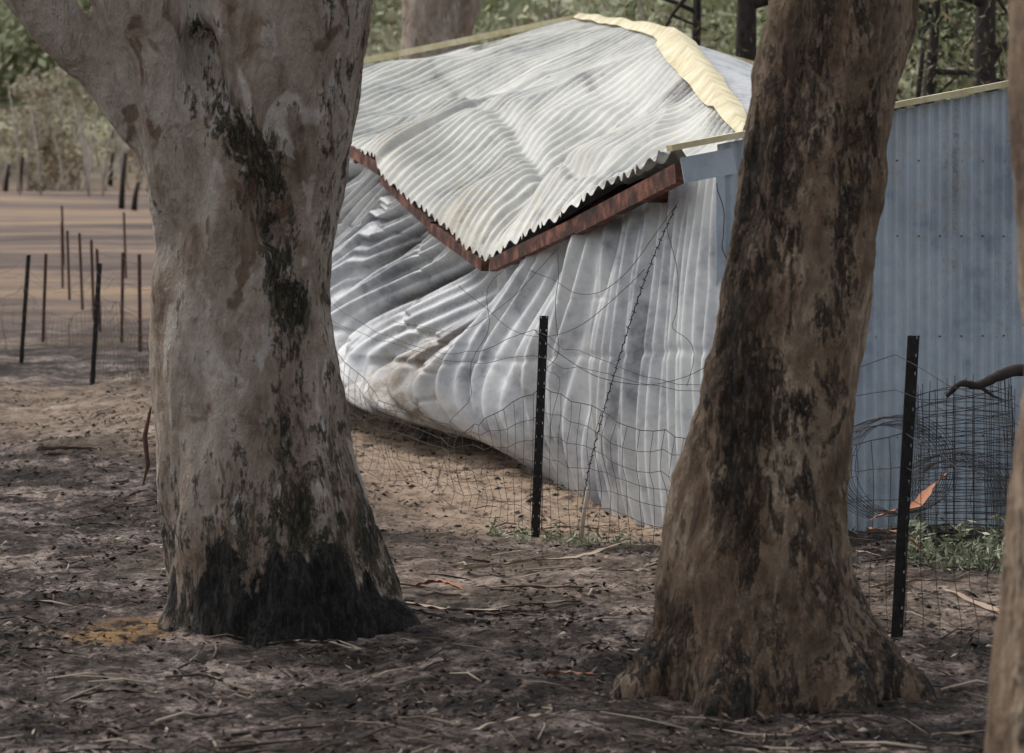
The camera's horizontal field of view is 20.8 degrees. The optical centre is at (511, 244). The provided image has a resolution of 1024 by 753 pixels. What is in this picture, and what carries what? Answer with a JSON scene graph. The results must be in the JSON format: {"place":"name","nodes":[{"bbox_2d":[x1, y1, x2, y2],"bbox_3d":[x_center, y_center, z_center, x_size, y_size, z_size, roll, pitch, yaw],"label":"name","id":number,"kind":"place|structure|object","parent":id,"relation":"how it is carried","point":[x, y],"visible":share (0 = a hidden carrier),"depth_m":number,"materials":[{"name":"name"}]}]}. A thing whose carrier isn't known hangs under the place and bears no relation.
{"place":"outdoors","nodes":[
{"label":"outdoors","id":0,"kind":"place"},
{"bbox_2d":[0,0,1004,752],"bbox_3d":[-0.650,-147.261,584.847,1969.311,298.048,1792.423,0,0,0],"label":"ground","id":1,"kind":"structure","parent":0,"point":[30,222],"depth_m":13.82,"materials":[{"name":"soil"}]},
{"bbox_2d":[0,615,47,621],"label":"bark strip","id":2,"kind":"object","parent":1,"relation":"on","point":[27,617],"visible":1,"depth_m":12.41,"materials":[{"name":"grey wood"}]},
{"bbox_2d":[19,255,30,362],"bbox_3d":[-5.753,0.813,32.906,0.146,1.382,0.026,0,0,0],"label":"star picket post","id":3,"kind":"object","parent":1,"relation":"on","point":[24,316],"visible":0.91,"depth_m":32.90,"materials":[{"name":"metal"}]},
{"bbox_2d":[0,491,63,495],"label":"bark strip","id":4,"kind":"object","parent":1,"relation":"on","point":[31,493],"visible":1,"depth_m":18.30,"materials":[{"name":"brown wood"}]},
{"bbox_2d":[41,253,47,342],"bbox_3d":[-6.078,0.742,36.203,0.085,1.255,0.050,0,0,0],"label":"rusty fence post","id":5,"kind":"object","parent":1,"relation":"on","point":[44,289],"visible":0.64,"depth_m":36.22,"materials":[{"name":"metal"}]},
{"bbox_2d":[0,0,98,110],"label":"distant trees","id":6,"kind":"object","parent":1,"relation":"on","point":[19,45],"visible":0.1,"depth_m":146.76,"materials":[{"name":"green plant"}]},
{"bbox_2d":[17,646,88,656],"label":"bark strip","id":7,"kind":"object","parent":1,"relation":"on","point":[65,651],"visible":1,"depth_m":11.55,"materials":[{"name":"brown wood"}]},
{"bbox_2d":[61,221,63,287],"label":"rusty fence post","id":8,"kind":"object","parent":1,"relation":"on","point":[62,272],"visible":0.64,"depth_m":49.02,"materials":[{"name":"metal"}]},
{"bbox_2d":[61,205,64,264],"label":"rusty fence post","id":9,"kind":"object","parent":1,"relation":"on","point":[63,232],"visible":0.54,"depth_m":56.02,"materials":[{"name":"metal"}]},
{"bbox_2d":[66,230,70,299],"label":"rusty fence post","id":10,"kind":"object","parent":1,"relation":"on","point":[68,263],"visible":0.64,"depth_m":46.02,"materials":[{"name":"metal"}]},
{"bbox_2d":[38,446,98,450],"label":"bark strip","id":11,"kind":"object","parent":1,"relation":"on","point":[42,448],"visible":1,"depth_m":20.94,"materials":[{"name":"wood"}]},
{"bbox_2d":[0,83,142,195],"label":"burnt saplings","id":12,"kind":"object","parent":1,"relation":"on","point":[86,168],"visible":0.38,"depth_m":110.80,"materials":[{"name":"brown wood"}]},
{"bbox_2d":[0,57,143,191],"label":"scorched scrub","id":13,"kind":"object","parent":1,"relation":"on","point":[49,163],"visible":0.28,"depth_m":119.83,"materials":[{"name":"beige plant"}]},
{"bbox_2d":[3,149,147,210],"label":"burnt stumps","id":14,"kind":"object","parent":1,"relation":"on","point":[121,205],"visible":0.62,"depth_m":98.71,"materials":[{"name":"brown wood"}]},
{"bbox_2d":[78,233,83,309],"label":"rusty fence post","id":15,"kind":"object","parent":1,"relation":"on","point":[80,267],"visible":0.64,"depth_m":43.52,"materials":[{"name":"metal"}]},
{"bbox_2d":[90,239,94,318],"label":"rusty fence post","id":16,"kind":"object","parent":1,"relation":"on","point":[92,270],"visible":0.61,"depth_m":41.02,"materials":[{"name":"metal"}]},
{"bbox_2d":[90,263,101,384],"bbox_3d":[-4.317,0.888,28.906,0.136,1.382,0.026,0,0,0],"label":"star picket post","id":17,"kind":"object","parent":1,"relation":"on","point":[96,310],"visible":0.85,"depth_m":28.89,"materials":[{"name":"metal"}]},
{"bbox_2d":[95,248,101,331],"bbox_3d":[-5.726,0.687,38.603,0.092,1.262,0.050,0,0,0],"label":"rusty fence post","id":18,"kind":"object","parent":1,"relation":"on","point":[97,261],"visible":0.39,"depth_m":38.62,"materials":[{"name":"metal"}]},
{"bbox_2d":[63,226,137,335],"bbox_3d":[-6.329,0.401,41.732,0.170,1.485,14.871,0,0,-13],"label":"plain wire fence","id":19,"kind":"object","parent":18,"relation":"attached to","point":[105,277],"visible":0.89,"depth_m":38.02,"materials":[{"name":"grey metal"}]},
{"bbox_2d":[71,522,128,525],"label":"bark strip","id":20,"kind":"object","parent":1,"relation":"on","point":[110,523],"visible":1,"depth_m":16.88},
{"bbox_2d":[70,688,155,698],"bbox_3d":[-1.495,1.683,10.438,0.322,0.044,0.048,0,0,0],"label":"bark strip","id":21,"kind":"object","parent":1,"relation":"on","point":[128,690],"visible":1,"depth_m":10.43,"materials":[{"name":"brown wood"}]},
{"bbox_2d":[103,463,129,466],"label":"bark strip","id":22,"kind":"object","parent":1,"relation":"on","point":[117,464],"visible":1,"depth_m":19.72,"materials":[{"name":"wood"}]},
{"bbox_2d":[120,252,123,341],"bbox_3d":[-5.092,0.735,36.403,0.056,1.268,0.050,0,0,0],"label":"rusty fence post","id":23,"kind":"object","parent":1,"relation":"on","point":[122,290],"visible":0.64,"depth_m":36.42,"materials":[{"name":"metal"}]},
{"bbox_2d":[123,212,126,277],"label":"rusty fence post","id":24,"kind":"object","parent":1,"relation":"on","point":[124,233],"visible":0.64,"depth_m":52.02,"materials":[{"name":"metal"}]},
{"bbox_2d":[115,498,157,504],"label":"bark strip","id":25,"kind":"object","parent":1,"relation":"on","point":[137,501],"visible":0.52,"depth_m":17.95,"materials":[{"name":"wood"}]},
{"bbox_2d":[137,254,141,351],"bbox_3d":[-4.606,0.780,34.518,0.057,1.317,0.048,0,0,0],"label":"rusty fence post","id":26,"kind":"object","parent":1,"relation":"on","point":[139,301],"visible":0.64,"depth_m":34.49,"materials":[{"name":"metal"}]},
{"bbox_2d":[126,489,156,496],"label":"bark strip","id":27,"kind":"object","parent":1,"relation":"on","point":[155,490],"visible":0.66,"depth_m":18.32,"materials":[{"name":"wood"}]},
{"bbox_2d":[2,0,421,648],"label":"gum tree","id":28,"kind":"object","parent":1,"relation":"on","point":[232,122],"visible":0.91,"depth_m":12.12,"materials":[{"name":"grey plant"}]},
{"bbox_2d":[268,639,362,649],"bbox_3d":[-0.831,1.693,11.827,0.481,0.039,0.047,0,0,26],"label":"bark strip","id":29,"kind":"object","parent":1,"relation":"on","point":[299,640],"visible":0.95,"depth_m":11.84,"materials":[{"name":"wood"}]},
{"bbox_2d":[306,639,353,651],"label":"bark strip","id":30,"kind":"object","parent":1,"relation":"on","point":[336,640],"visible":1,"depth_m":11.63,"materials":[{"name":"grey wood"}]},
{"bbox_2d":[412,579,462,588],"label":"bark strip","id":31,"kind":"object","parent":1,"relation":"on","point":[441,581],"visible":1,"depth_m":13.44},
{"bbox_2d":[399,0,482,59],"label":"gum tree","id":32,"kind":"object","parent":1,"relation":"on","point":[425,22],"visible":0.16,"depth_m":44.52,"materials":[{"name":"brown plant"}]},
{"bbox_2d":[404,602,499,610],"bbox_3d":[-0.319,1.653,12.688,0.140,0.050,0.719,0,0,-39],"label":"bark strip","id":33,"kind":"object","parent":1,"relation":"on","point":[424,605],"visible":0.97,"depth_m":12.65,"materials":[{"name":"beige wood"}]},
{"bbox_2d":[0,368,1001,752],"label":"leaf litter","id":34,"kind":"object","parent":1,"relation":"on","point":[500,696],"visible":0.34,"depth_m":11.34,"materials":[{"name":"brown plant"}]},
{"bbox_2d":[0,411,1004,752],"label":"fallen twigs","id":35,"kind":"object","parent":1,"relation":"on","point":[594,711],"visible":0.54,"depth_m":10.03,"materials":[{"name":"brown wood"}]},
{"bbox_2d":[0,394,1004,752],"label":"soil clods","id":36,"kind":"object","parent":1,"relation":"on","point":[454,716],"visible":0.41,"depth_m":11.22,"materials":[{"name":"brown soil"}]},
{"bbox_2d":[0,262,1020,654],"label":"wire fence","id":37,"kind":"object","parent":1,"relation":"on","point":[578,490],"visible":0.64,"depth_m":15.96,"materials":[{"name":"grey metal"}]},
{"bbox_2d":[479,612,544,616],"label":"bark strip","id":38,"kind":"object","parent":1,"relation":"on","point":[524,614],"visible":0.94,"depth_m":12.59,"materials":[{"name":"brown wood"}]},
{"bbox_2d":[472,711,562,729],"bbox_3d":[0.026,1.671,9.783,0.386,0.038,0.034,0,0,-33],"label":"bark strip","id":39,"kind":"object","parent":1,"relation":"on","point":[518,718],"visible":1,"depth_m":9.78,"materials":[{"name":"beige wood"}]},
{"bbox_2d":[476,585,583,588],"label":"bark strip","id":40,"kind":"object","parent":1,"relation":"on","point":[535,586],"visible":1,"depth_m":13.56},
{"bbox_2d":[485,600,581,607],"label":"bark strip","id":41,"kind":"object","parent":1,"relation":"on","point":[539,603],"visible":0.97,"depth_m":12.97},
{"bbox_2d":[531,316,547,536],"bbox_3d":[0.158,1.102,16.106,0.106,1.381,0.026,0,0,0],"label":"star picket post","id":42,"kind":"object","parent":1,"relation":"on","point":[539,431],"visible":0.89,"depth_m":16.09,"materials":[{"name":"metal"}]},
{"bbox_2d":[394,183,726,494],"bbox_3d":[-0.023,0.619,16.934,0.736,1.940,3.602,0,0,-36],"label":"loose wire","id":43,"kind":"object","parent":42,"relation":"attached to","point":[587,320],"visible":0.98,"depth_m":16.07,"materials":[{"name":"grey metal"}]},
{"bbox_2d":[457,541,624,570],"bbox_3d":[0.238,1.639,14.519,1.002,0.105,0.363,0,0,-27],"label":"bark strip","id":44,"kind":"object","parent":1,"relation":"on","point":[562,558],"visible":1,"depth_m":14.40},
{"bbox_2d":[518,526,597,532],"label":"bark strip","id":45,"kind":"object","parent":1,"relation":"on","point":[565,527],"visible":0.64,"depth_m":16.43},
{"bbox_2d":[486,516,632,547],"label":"weeds","id":46,"kind":"object","parent":1,"relation":"on","point":[555,525],"visible":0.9,"depth_m":15.84,"materials":[{"name":"green plant"}]},
{"bbox_2d":[541,670,596,675],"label":"bark strip","id":47,"kind":"object","parent":1,"relation":"on","point":[566,672],"visible":1,"depth_m":10.86,"materials":[{"name":"wood"}]},
{"bbox_2d":[578,487,589,543],"bbox_3d":[0.406,1.545,15.740,0.069,0.353,0.024,0,0,0],"label":"wooden stake","id":48,"kind":"object","parent":1,"relation":"on","point":[582,521],"visible":0.72,"depth_m":15.73,"materials":[{"name":"grey wood"}]},
{"bbox_2d":[579,204,676,519],"bbox_3d":[0.655,0.675,15.750,0.558,1.811,0.012,0,0,0],"label":"barbed wire","id":49,"kind":"object","parent":48,"relation":"attached to","point":[628,328],"visible":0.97,"depth_m":15.75,"materials":[{"name":"metal"}]},
{"bbox_2d":[587,568,655,571],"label":"bark strip","id":50,"kind":"object","parent":1,"relation":"on","point":[632,570],"visible":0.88,"depth_m":14.21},
{"bbox_2d":[551,0,734,45],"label":"burnt tree","id":51,"kind":"object","parent":1,"relation":"on","point":[686,7],"visible":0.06,"depth_m":39.97,"materials":[{"name":"black plant"}]},
{"bbox_2d":[365,0,964,102],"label":"distant trees","id":52,"kind":"object","parent":1,"relation":"on","point":[516,7],"visible":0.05,"depth_m":62.33,"materials":[{"name":"green plant"}]},
{"bbox_2d":[330,13,1023,531],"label":"collapsed corrugated shed","id":53,"kind":"structure","parent":1,"relation":"on","point":[512,161],"depth_m":18.44,"materials":[{"name":"metal"}]},
{"bbox_2d":[364,0,1008,67],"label":"distant trees","id":54,"kind":"object","parent":1,"relation":"on","point":[380,22],"visible":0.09,"depth_m":144.30,"materials":[{"name":"green plant"}]},
{"bbox_2d":[625,0,767,60],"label":"burnt tree","id":55,"kind":"object","parent":1,"relation":"on","point":[746,21],"visible":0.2,"depth_m":37.91,"materials":[{"name":"black plant"}]},
{"bbox_2d":[610,0,940,718],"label":"gum tree","id":56,"kind":"object","parent":1,"relation":"on","point":[761,605],"visible":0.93,"depth_m":10.44,"materials":[{"name":"brown plant"}]},
{"bbox_2d":[783,721,843,733],"bbox_3d":[1.056,1.706,9.833,0.238,0.047,0.029,0,0,-16],"label":"bark strip","id":57,"kind":"object","parent":1,"relation":"on","point":[815,723],"visible":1,"depth_m":9.84,"materials":[{"name":"wood"}]},
{"bbox_2d":[708,44,1004,100],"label":"scorched scrub","id":58,"kind":"object","parent":1,"relation":"on","point":[939,64],"depth_m":104.60,"materials":[{"name":"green plant"}]},
{"bbox_2d":[713,0,1008,110],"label":"burnt tree","id":59,"kind":"object","parent":1,"relation":"on","point":[930,85],"visible":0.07,"depth_m":31.96,"materials":[{"name":"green plant"}]},
{"bbox_2d":[851,549,885,556],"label":"bark strip","id":60,"kind":"object","parent":1,"relation":"on","point":[866,552],"visible":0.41,"depth_m":15.21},
{"bbox_2d":[866,527,922,549],"bbox_3d":[1.974,1.523,14.419,0.301,0.112,0.104,0,0,22],"label":"orange bark piece","id":61,"kind":"object","parent":1,"relation":"on","point":[911,540],"visible":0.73,"depth_m":14.40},
{"bbox_2d":[849,510,949,531],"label":"weeds","id":62,"kind":"object","parent":1,"relation":"on","point":[894,524],"visible":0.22,"depth_m":16.36,"materials":[{"name":"green plant"}]},
{"bbox_2d":[891,335,919,637],"bbox_3d":[1.669,1.078,11.856,0.128,1.382,0.026,0,0,0],"label":"star picket post","id":63,"kind":"object","parent":1,"relation":"on","point":[905,478],"visible":0.94,"depth_m":11.85,"materials":[{"name":"metal"}]},
{"bbox_2d":[867,472,947,520],"bbox_3d":[2.090,1.322,14.624,0.454,0.256,0.140,0,0,-21],"label":"orange bark piece","id":64,"kind":"object","parent":1,"relation":"on","point":[926,493],"visible":0.78,"depth_m":14.66,"materials":[{"name":"orange wood"}]},
{"bbox_2d":[870,578,974,587],"bbox_3d":[2.000,1.645,13.541,0.510,0.063,0.141,0,0,0],"label":"bark strip","id":65,"kind":"object","parent":1,"relation":"on","point":[892,582],"visible":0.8,"depth_m":13.53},
{"bbox_2d":[847,374,1015,547],"bbox_3d":[2.400,1.228,15.757,0.929,0.947,1.110,0,0,25],"label":"wire roll","id":66,"kind":"object","parent":1,"relation":"on","point":[922,430],"visible":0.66,"depth_m":15.81,"materials":[{"name":"grey metal"}]},
{"bbox_2d":[945,364,1023,399],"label":"charred branch","id":67,"kind":"object","parent":66,"relation":"on","point":[1002,375],"visible":0.98,"depth_m":15.41,"materials":[{"name":"brown wood"}]},
{"bbox_2d":[893,514,1004,572],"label":"weeds","id":68,"kind":"object","parent":1,"relation":"on","point":[979,553],"visible":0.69,"depth_m":14.76,"materials":[{"name":"green plant"}]},
{"bbox_2d":[895,0,1008,109],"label":"burnt tree","id":69,"kind":"object","parent":1,"relation":"on","point":[986,72],"visible":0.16,"depth_m":29.90,"materials":[{"name":"black plant"}]},
{"bbox_2d":[896,0,1008,109],"bbox_3d":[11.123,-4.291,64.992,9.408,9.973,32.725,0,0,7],"label":"distant trees","id":70,"kind":"object","parent":1,"relation":"on","point":[956,57],"visible":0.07,"depth_m":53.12,"materials":[{"name":"green plant"}]},
{"bbox_2d":[898,0,1008,107],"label":"burnt tree","id":71,"kind":"object","parent":1,"relation":"on","point":[965,44],"visible":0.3,"depth_m":26.94,"materials":[{"name":"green plant"}]},
{"bbox_2d":[931,730,985,734],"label":"bark strip","id":72,"kind":"object","parent":1,"relation":"on","point":[969,731],"visible":0.6,"depth_m":9.74,"materials":[{"name":"wood"}]},
{"bbox_2d":[943,589,998,614],"bbox_3d":[2.164,1.643,12.614,0.168,0.106,0.652,0,0,-42],"label":"bark strip","id":73,"kind":"object","parent":1,"relation":"on","point":[976,603],"visible":0.65,"depth_m":12.72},
{"bbox_2d":[984,0,1023,752],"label":"gum tree","id":74,"kind":"object","parent":1,"relation":"on","point":[1005,726],"visible":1,"depth_m":6.46,"materials":[{"name":"brown plant"}]}
]}

